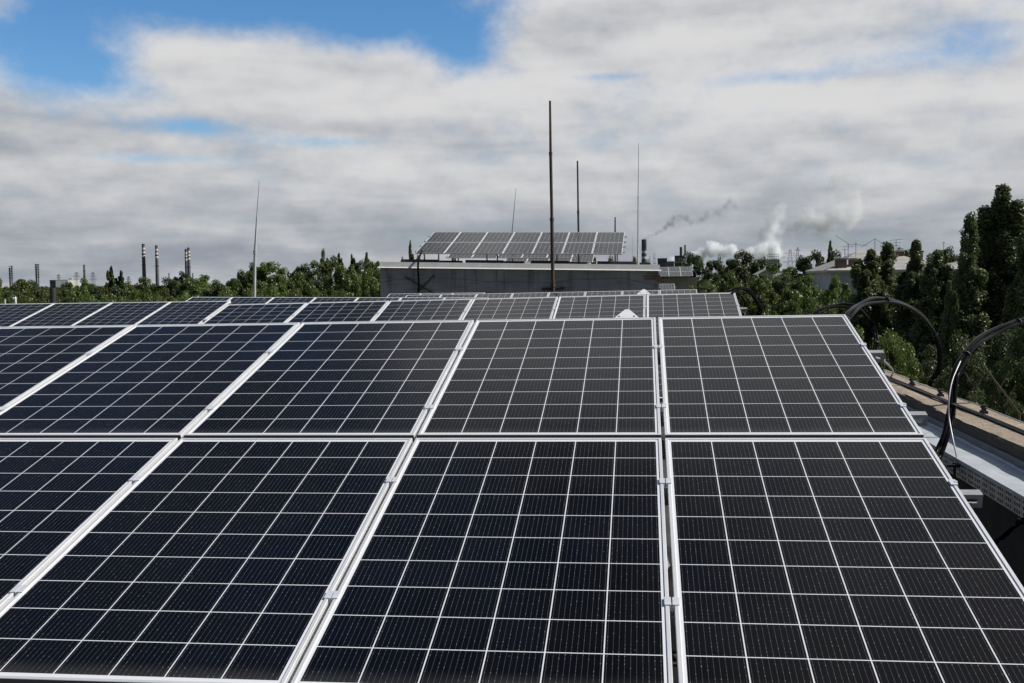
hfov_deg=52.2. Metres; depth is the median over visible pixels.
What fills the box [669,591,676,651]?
ballast block
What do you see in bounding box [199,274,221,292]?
broadleaf tree
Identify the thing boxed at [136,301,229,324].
solar panel
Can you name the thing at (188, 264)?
industrial chimney
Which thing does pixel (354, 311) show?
solar panel
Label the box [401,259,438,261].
ballast beam
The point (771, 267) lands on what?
broadleaf tree
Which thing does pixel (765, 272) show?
house
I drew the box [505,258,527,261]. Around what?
solar panel
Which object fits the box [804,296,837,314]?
broadleaf tree
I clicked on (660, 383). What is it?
solar panel
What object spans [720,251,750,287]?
broadleaf tree
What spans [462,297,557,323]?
solar panel
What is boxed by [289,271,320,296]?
broadleaf tree
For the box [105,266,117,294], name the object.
poplar tree
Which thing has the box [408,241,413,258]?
poplar tree
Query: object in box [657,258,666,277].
factory hall
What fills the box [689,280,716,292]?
broadleaf tree
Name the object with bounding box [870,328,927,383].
broadleaf tree
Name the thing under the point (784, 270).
broadleaf tree
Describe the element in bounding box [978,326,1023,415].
broadleaf tree
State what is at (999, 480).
cable tray
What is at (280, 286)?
broadleaf tree
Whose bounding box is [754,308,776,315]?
broadleaf tree
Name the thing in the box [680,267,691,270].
solar panel
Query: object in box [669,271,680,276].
solar panel
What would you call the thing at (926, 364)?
broadleaf tree
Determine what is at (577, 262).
ballast beam
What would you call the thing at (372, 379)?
solar panel
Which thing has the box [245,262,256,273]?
broadleaf tree
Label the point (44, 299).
broadleaf tree
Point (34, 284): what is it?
broadleaf tree
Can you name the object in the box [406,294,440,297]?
solar panel
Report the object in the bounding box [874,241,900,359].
poplar tree
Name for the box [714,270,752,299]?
broadleaf tree
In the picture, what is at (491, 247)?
solar panel
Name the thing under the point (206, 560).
solar panel
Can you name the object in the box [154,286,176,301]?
broadleaf tree
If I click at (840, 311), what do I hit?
broadleaf tree
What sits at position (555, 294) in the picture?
solar panel
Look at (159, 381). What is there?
solar panel
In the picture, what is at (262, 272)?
broadleaf tree
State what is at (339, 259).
poplar tree
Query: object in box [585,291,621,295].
solar panel
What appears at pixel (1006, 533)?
cable loop
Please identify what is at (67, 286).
broadleaf tree
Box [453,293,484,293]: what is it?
solar panel
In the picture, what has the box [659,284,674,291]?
solar panel
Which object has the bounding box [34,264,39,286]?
process tower
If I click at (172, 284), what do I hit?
broadleaf tree
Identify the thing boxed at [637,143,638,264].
whip antenna
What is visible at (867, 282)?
poplar tree
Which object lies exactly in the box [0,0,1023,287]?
sky
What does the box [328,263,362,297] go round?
broadleaf tree
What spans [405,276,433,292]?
batten
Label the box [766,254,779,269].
gantry frame
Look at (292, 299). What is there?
solar panel
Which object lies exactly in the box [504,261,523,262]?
ballast beam
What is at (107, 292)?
broadleaf tree
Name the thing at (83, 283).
broadleaf tree
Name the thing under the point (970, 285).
poplar tree
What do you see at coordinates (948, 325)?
poplar tree
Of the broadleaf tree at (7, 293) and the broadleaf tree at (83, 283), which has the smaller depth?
the broadleaf tree at (7, 293)
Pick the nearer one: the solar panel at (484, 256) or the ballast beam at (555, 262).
the ballast beam at (555, 262)
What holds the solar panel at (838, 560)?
on the mounting frame at (670, 601)
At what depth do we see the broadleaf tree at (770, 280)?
106.13 m
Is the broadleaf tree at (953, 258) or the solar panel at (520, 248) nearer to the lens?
the solar panel at (520, 248)
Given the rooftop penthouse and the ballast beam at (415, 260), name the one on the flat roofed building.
the rooftop penthouse
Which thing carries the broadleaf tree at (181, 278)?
on the ground
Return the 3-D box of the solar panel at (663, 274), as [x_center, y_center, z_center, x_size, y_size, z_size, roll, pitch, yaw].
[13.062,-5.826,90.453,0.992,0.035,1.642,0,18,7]
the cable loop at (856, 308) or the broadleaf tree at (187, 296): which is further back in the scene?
the broadleaf tree at (187, 296)
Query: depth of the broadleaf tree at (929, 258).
143.39 m
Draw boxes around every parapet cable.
[884,374,1023,430]
[886,376,1023,431]
[887,378,1023,434]
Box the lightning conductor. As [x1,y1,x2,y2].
[880,367,1023,423]
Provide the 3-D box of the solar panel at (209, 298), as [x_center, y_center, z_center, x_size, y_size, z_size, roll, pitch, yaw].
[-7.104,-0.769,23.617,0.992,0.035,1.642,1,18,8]
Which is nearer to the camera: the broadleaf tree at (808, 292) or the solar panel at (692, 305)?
the solar panel at (692, 305)
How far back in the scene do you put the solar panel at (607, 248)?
35.49 m
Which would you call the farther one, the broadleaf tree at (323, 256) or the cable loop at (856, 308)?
the broadleaf tree at (323, 256)
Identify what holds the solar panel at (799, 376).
on the mounting frame at (670, 601)
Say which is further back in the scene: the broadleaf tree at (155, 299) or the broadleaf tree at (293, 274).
the broadleaf tree at (293, 274)
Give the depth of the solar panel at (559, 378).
4.82 m
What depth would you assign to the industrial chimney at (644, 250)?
1677.74 m
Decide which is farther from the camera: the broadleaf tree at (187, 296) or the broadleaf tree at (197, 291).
the broadleaf tree at (197, 291)
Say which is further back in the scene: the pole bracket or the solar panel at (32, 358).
the pole bracket
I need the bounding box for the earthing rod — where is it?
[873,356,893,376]
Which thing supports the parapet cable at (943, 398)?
on the flat roofed building
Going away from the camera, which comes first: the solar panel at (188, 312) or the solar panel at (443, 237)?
the solar panel at (188, 312)
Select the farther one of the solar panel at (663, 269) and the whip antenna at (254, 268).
the solar panel at (663, 269)
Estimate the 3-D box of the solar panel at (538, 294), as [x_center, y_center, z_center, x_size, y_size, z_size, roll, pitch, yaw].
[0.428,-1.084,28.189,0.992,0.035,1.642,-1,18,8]
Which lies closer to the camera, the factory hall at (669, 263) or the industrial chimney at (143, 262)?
the factory hall at (669, 263)
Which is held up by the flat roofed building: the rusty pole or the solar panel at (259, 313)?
the rusty pole
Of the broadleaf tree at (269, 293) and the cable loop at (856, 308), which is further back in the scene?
the broadleaf tree at (269, 293)
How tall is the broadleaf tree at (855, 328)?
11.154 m
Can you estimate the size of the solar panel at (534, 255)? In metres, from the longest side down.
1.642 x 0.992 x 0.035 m
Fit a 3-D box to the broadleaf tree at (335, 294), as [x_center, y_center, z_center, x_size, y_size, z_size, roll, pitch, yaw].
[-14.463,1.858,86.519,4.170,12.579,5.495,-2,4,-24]
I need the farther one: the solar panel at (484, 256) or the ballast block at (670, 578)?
the solar panel at (484, 256)
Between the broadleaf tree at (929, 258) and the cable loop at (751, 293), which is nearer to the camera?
the cable loop at (751, 293)
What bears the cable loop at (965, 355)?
attached to the cable tray
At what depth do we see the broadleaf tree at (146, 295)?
113.11 m
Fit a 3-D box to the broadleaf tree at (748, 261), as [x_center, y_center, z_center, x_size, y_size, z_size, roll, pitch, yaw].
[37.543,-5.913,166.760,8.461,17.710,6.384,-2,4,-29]
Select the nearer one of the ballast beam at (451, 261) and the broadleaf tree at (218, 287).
the ballast beam at (451, 261)
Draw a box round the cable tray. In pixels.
[914,419,1023,516]
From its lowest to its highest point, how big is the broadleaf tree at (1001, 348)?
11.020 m
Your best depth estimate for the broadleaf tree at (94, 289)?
146.64 m
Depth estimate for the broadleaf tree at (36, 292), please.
112.17 m
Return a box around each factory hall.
[49,280,66,288]
[68,280,77,287]
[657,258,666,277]
[666,261,673,266]
[674,255,683,266]
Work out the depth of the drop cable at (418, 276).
34.78 m
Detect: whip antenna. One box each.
[253,181,259,296]
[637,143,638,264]
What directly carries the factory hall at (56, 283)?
on the ground
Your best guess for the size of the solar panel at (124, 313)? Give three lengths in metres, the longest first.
1.642 x 0.992 x 0.036 m
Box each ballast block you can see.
[666,546,672,590]
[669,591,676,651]
[672,667,677,682]
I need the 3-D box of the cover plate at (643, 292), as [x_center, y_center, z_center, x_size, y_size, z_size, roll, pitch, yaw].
[1.530,-0.578,12.152,0.153,0.007,0.180,-1,22,8]
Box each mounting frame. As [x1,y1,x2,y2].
[0,343,982,631]
[202,304,746,321]
[415,235,626,260]
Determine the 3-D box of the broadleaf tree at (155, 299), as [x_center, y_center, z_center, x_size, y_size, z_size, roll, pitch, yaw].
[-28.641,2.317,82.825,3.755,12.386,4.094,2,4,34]
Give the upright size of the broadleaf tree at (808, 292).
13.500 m
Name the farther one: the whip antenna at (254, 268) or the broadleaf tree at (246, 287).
the broadleaf tree at (246, 287)
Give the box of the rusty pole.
[549,101,554,291]
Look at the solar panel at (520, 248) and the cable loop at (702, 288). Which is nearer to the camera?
the cable loop at (702, 288)
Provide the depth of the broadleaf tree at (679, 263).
186.88 m
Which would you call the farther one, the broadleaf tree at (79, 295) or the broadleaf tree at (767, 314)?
the broadleaf tree at (79, 295)
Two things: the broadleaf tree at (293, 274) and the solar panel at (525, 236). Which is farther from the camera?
the broadleaf tree at (293, 274)
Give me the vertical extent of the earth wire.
0.526 m
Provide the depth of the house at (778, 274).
112.08 m
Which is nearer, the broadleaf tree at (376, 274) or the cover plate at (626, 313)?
the cover plate at (626, 313)
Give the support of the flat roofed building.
on the ground
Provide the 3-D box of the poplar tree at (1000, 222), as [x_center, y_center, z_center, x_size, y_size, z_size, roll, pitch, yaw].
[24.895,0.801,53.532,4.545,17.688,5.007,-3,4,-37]
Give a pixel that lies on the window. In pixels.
(841, 285)
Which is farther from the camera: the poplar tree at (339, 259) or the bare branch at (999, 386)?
the poplar tree at (339, 259)
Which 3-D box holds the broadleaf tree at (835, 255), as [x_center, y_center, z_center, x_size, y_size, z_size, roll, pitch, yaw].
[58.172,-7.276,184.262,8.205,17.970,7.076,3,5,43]
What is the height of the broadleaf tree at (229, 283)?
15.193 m
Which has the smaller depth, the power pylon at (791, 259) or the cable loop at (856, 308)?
the cable loop at (856, 308)
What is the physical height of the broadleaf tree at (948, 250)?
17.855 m
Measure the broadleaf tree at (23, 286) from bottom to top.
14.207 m
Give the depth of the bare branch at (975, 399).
13.43 m
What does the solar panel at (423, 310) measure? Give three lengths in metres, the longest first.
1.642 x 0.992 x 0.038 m
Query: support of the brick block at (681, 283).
on the ground
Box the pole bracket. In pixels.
[542,287,564,289]
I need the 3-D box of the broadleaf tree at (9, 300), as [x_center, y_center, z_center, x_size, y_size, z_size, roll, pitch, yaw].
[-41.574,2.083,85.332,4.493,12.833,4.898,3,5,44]
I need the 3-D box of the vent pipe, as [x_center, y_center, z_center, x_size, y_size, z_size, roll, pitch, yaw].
[-10.288,-0.466,23.478,0.129,1.464,0.132,0,3,7]
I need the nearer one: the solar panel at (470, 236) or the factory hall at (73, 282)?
the solar panel at (470, 236)
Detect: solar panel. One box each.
[0,303,53,326]
[0,322,299,440]
[0,325,132,406]
[0,438,177,609]
[0,438,412,682]
[11,302,111,326]
[72,302,169,325]
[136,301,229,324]
[184,320,473,442]
[187,297,232,300]
[202,303,306,323]
[230,297,273,303]
[266,297,315,303]
[286,301,388,323]
[291,438,672,682]
[310,297,357,302]
[356,297,400,300]
[373,299,472,320]
[387,293,420,297]
[400,297,444,299]
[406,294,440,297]
[415,242,451,253]
[417,317,660,437]
[420,293,452,294]
[426,232,460,242]
[440,294,476,297]
[444,242,479,253]
[445,298,479,298]
[447,254,473,257]
[453,232,487,242]
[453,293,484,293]
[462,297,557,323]
[472,254,496,257]
[473,242,508,253]
[475,293,512,297]
[481,232,514,241]
[498,254,522,257]
[503,242,536,253]
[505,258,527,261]
[510,232,541,241]
[511,292,548,297]
[522,254,547,257]
[527,258,549,261]
[532,242,565,254]
[538,232,568,241]
[547,249,572,258]
[548,292,584,305]
[549,258,570,261]
[553,294,645,318]
[562,242,593,254]
[566,232,596,242]
[571,255,593,262]
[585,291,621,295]
[592,243,622,254]
[595,232,624,242]
[622,290,658,307]
[647,292,741,334]
[658,314,923,437]
[658,364,662,401]
[659,272,668,276]
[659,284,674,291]
[660,267,668,271]
[660,289,696,293]
[665,438,1023,682]
[668,267,679,271]
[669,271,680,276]
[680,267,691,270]
[680,271,692,275]
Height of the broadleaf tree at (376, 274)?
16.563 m
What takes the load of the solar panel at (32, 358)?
on the mounting frame at (670, 601)
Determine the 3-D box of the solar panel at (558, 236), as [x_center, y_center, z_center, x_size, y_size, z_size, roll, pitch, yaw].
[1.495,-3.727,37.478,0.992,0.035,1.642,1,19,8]
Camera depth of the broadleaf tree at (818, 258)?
183.52 m
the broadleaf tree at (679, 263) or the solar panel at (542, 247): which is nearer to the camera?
the solar panel at (542, 247)
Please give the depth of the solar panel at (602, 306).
11.65 m
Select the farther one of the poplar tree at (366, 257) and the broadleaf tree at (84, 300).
the poplar tree at (366, 257)
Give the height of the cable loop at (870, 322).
0.785 m
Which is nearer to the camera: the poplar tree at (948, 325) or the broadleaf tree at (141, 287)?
the poplar tree at (948, 325)
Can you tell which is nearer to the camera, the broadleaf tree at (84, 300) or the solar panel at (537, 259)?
the solar panel at (537, 259)
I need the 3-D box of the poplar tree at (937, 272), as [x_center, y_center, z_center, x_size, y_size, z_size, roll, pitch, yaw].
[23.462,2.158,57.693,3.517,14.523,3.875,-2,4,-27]
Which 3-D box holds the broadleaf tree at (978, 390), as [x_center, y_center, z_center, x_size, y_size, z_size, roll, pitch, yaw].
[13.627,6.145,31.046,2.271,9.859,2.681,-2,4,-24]
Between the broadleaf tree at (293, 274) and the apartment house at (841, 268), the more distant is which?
the broadleaf tree at (293, 274)
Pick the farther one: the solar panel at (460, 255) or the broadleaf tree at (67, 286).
the broadleaf tree at (67, 286)
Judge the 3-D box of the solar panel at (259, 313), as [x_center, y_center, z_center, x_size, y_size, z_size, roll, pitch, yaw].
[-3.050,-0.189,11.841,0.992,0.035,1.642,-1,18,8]
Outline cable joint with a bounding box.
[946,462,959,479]
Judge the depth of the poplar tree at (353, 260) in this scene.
174.00 m
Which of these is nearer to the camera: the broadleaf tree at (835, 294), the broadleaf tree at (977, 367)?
the broadleaf tree at (977, 367)
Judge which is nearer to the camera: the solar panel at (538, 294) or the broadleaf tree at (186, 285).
the solar panel at (538, 294)
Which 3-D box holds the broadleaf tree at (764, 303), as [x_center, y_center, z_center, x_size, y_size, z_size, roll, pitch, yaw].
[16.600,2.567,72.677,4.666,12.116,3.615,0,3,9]
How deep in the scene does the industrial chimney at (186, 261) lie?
2194.03 m
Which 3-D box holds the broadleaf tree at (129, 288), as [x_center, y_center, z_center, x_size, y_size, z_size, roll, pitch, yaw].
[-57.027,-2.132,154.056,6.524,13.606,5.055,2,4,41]
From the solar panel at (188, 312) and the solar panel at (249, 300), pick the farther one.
the solar panel at (249, 300)
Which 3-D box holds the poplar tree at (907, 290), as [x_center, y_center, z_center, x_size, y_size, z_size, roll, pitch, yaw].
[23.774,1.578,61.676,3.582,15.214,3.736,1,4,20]
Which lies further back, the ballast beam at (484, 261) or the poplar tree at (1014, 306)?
the poplar tree at (1014, 306)
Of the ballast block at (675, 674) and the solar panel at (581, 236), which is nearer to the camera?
the ballast block at (675, 674)
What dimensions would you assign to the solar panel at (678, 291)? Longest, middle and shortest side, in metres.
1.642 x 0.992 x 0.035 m
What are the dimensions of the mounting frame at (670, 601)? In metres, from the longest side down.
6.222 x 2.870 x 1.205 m
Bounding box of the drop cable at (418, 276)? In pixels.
[417,250,422,292]
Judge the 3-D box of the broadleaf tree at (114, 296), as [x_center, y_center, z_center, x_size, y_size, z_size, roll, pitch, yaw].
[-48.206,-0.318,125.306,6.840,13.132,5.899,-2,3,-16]
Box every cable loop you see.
[697,287,710,292]
[726,287,762,315]
[730,292,745,315]
[810,303,878,356]
[845,297,941,386]
[934,318,1023,459]
[993,517,1023,546]
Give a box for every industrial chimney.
[83,265,85,280]
[142,244,145,284]
[155,245,159,285]
[185,249,186,279]
[187,248,190,276]
[641,239,646,262]
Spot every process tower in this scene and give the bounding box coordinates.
[8,266,13,285]
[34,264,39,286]
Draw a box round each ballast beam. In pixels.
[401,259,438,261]
[439,260,462,262]
[465,260,503,262]
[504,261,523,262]
[531,261,568,263]
[569,262,586,263]
[597,261,635,263]
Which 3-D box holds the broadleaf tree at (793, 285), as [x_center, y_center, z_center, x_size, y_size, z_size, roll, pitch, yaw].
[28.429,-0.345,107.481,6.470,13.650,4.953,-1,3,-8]
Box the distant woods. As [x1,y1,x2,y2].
[0,280,713,299]
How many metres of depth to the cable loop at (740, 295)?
11.85 m
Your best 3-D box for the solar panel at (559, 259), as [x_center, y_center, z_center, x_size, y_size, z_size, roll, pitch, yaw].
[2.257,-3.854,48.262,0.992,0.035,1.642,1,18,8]
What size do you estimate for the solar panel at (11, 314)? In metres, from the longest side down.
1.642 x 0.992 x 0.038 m
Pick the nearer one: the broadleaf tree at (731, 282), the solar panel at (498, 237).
the solar panel at (498, 237)
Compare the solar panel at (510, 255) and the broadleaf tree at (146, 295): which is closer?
the solar panel at (510, 255)
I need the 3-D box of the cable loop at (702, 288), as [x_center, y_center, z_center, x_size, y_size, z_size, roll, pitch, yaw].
[5.396,-1.099,28.805,1.228,0.788,0.226,-3,4,-36]
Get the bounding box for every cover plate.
[615,309,638,317]
[637,289,649,294]
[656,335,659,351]
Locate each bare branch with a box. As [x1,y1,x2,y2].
[965,373,982,402]
[983,365,1020,420]
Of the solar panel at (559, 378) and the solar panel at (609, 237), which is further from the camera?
the solar panel at (609, 237)
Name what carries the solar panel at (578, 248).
on the mounting frame at (549, 254)
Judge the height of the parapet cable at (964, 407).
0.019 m
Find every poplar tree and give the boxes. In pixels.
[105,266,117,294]
[116,270,126,300]
[337,253,343,265]
[349,254,355,270]
[364,252,368,269]
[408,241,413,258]
[826,240,833,262]
[843,248,894,366]
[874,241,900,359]
[885,239,928,364]
[902,249,954,380]
[935,279,964,387]
[939,211,995,372]
[975,183,1023,406]
[995,231,1023,411]
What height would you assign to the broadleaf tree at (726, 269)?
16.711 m
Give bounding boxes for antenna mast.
[577,161,579,261]
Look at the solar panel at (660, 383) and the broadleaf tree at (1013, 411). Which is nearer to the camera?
the solar panel at (660, 383)
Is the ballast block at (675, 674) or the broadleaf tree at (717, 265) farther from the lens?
the broadleaf tree at (717, 265)
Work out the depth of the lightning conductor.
7.34 m
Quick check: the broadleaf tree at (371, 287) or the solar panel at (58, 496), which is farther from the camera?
the broadleaf tree at (371, 287)
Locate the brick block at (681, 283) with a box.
[659,277,697,292]
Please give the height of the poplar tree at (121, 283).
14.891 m
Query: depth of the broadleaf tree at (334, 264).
149.16 m
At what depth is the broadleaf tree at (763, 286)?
92.67 m
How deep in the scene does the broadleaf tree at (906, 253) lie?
144.03 m
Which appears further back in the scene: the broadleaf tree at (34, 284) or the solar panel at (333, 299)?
the broadleaf tree at (34, 284)
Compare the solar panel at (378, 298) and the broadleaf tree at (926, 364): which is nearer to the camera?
the solar panel at (378, 298)
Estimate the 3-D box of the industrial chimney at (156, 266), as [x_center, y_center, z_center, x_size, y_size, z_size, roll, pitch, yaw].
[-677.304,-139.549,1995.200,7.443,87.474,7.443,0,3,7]
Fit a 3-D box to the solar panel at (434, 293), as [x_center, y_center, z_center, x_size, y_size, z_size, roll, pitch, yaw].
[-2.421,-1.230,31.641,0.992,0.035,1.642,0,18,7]
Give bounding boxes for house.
[753,270,772,280]
[774,273,790,284]
[806,250,957,302]
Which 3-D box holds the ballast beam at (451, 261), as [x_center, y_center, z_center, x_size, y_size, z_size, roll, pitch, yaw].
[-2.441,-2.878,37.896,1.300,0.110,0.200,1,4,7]
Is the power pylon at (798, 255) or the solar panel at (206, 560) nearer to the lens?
the solar panel at (206, 560)
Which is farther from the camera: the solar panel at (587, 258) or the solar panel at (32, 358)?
the solar panel at (587, 258)
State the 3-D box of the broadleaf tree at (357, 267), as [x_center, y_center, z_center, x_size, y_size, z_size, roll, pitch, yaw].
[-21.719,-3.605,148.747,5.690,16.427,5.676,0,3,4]
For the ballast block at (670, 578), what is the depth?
5.03 m
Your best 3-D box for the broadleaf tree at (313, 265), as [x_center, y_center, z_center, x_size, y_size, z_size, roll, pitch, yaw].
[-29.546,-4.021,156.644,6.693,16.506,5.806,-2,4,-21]
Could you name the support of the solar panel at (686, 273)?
on the mounting frame
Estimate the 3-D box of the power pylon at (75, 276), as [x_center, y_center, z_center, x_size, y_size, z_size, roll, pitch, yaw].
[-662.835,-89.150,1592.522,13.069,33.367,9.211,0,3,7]
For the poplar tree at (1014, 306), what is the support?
on the ground
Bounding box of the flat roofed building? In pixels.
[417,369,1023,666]
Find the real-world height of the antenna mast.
4.324 m
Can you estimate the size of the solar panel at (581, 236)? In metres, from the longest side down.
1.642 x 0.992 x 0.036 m
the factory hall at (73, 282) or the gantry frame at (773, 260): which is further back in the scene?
the factory hall at (73, 282)
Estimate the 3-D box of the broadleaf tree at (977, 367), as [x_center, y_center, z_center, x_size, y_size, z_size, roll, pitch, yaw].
[17.347,4.985,40.405,3.252,11.013,3.839,-1,3,-14]
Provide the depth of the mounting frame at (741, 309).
11.51 m
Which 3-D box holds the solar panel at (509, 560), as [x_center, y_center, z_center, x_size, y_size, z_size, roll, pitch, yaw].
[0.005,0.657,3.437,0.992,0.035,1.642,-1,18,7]
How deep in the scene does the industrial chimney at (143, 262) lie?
1995.27 m
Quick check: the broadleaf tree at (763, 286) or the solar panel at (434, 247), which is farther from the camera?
the broadleaf tree at (763, 286)
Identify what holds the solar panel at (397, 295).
on the mounting frame
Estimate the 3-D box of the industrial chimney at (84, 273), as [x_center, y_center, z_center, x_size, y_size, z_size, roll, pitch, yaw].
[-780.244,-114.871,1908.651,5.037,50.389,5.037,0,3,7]
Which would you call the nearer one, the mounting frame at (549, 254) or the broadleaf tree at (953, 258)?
the mounting frame at (549, 254)
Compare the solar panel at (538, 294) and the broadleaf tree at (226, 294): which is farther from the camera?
the broadleaf tree at (226, 294)
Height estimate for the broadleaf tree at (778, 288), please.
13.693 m
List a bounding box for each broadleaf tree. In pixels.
[0,278,16,303]
[4,289,26,303]
[5,294,17,303]
[9,279,35,299]
[17,288,60,303]
[18,286,49,303]
[27,279,43,296]
[56,280,79,302]
[58,288,75,302]
[70,285,99,302]
[73,277,95,295]
[75,294,96,302]
[85,283,102,300]
[96,284,132,301]
[98,294,128,302]
[102,286,111,301]
[124,282,136,298]
[126,288,164,301]
[130,276,158,297]
[134,293,162,301]
[153,276,187,301]
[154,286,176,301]
[172,271,191,292]
[174,290,196,301]
[175,278,206,297]
[177,284,211,300]
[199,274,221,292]
[201,279,233,296]
[217,286,238,296]
[226,269,247,291]
[231,270,261,296]
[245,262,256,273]
[247,286,286,296]
[251,272,288,296]
[256,261,288,293]
[286,262,309,289]
[286,287,320,296]
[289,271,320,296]
[298,260,328,296]
[309,272,335,296]
[317,248,331,294]
[317,255,349,296]
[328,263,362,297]
[331,288,350,296]
[345,259,371,296]
[360,260,379,291]
[361,266,380,296]
[661,258,695,277]
[678,250,719,292]
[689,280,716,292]
[703,258,724,287]
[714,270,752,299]
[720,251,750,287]
[721,258,740,285]
[730,249,761,300]
[738,277,779,315]
[738,292,777,315]
[747,256,774,280]
[748,274,777,305]
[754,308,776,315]
[765,262,798,289]
[769,286,802,314]
[770,272,797,303]
[772,272,809,314]
[782,259,806,313]
[796,249,825,284]
[796,272,831,314]
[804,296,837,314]
[812,274,850,314]
[831,250,841,259]
[836,292,856,314]
[854,325,864,341]
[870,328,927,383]
[893,344,943,387]
[897,247,910,257]
[922,253,931,261]
[932,329,995,409]
[942,245,957,262]
[947,252,958,262]
[957,324,1023,413]
[966,384,986,404]
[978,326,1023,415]
[1004,392,1023,421]
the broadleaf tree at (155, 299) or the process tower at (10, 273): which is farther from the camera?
the process tower at (10, 273)
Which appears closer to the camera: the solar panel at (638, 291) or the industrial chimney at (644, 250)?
the solar panel at (638, 291)
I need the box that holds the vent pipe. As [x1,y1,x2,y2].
[49,288,55,303]
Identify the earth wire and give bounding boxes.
[948,361,960,461]
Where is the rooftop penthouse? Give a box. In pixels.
[377,262,660,318]
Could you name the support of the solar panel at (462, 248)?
on the mounting frame at (549, 254)
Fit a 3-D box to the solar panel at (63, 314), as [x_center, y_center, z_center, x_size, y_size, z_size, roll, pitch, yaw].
[-7.139,-0.368,16.420,0.992,0.036,1.642,0,18,7]
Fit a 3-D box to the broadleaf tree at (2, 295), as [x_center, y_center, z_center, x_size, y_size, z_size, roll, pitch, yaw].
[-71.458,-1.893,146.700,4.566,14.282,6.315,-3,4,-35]
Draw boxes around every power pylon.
[73,272,80,284]
[782,249,795,281]
[793,248,801,272]
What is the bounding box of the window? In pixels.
[837,283,847,298]
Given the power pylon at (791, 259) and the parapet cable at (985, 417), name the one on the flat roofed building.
the parapet cable at (985, 417)
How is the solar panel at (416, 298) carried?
on the mounting frame
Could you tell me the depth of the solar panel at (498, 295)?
28.88 m
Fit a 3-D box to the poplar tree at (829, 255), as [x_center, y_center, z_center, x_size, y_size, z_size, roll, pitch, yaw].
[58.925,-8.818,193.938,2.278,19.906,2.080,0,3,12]
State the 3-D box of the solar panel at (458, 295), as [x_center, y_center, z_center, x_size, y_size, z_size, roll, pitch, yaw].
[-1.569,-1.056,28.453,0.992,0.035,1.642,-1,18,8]
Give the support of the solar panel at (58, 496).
on the mounting frame at (670, 601)
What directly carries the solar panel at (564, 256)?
on the mounting frame
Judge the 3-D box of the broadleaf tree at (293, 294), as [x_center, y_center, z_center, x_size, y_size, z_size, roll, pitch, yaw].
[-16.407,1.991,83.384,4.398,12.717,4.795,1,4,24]
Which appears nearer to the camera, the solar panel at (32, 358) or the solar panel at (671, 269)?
the solar panel at (32, 358)
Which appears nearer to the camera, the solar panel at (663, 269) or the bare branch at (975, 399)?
the bare branch at (975, 399)
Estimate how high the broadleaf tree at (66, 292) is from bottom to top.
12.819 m
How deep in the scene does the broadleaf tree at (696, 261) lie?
156.06 m
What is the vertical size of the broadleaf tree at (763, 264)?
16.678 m
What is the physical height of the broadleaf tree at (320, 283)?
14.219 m
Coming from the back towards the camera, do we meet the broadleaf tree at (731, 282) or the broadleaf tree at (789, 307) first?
the broadleaf tree at (731, 282)
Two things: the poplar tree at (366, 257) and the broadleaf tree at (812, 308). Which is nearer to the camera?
the broadleaf tree at (812, 308)
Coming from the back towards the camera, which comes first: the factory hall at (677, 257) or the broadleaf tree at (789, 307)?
the factory hall at (677, 257)
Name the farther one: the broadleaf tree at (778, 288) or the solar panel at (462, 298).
the broadleaf tree at (778, 288)
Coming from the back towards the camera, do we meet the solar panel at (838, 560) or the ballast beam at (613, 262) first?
the ballast beam at (613, 262)
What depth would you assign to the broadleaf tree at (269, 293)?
85.15 m
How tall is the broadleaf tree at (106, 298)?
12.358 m

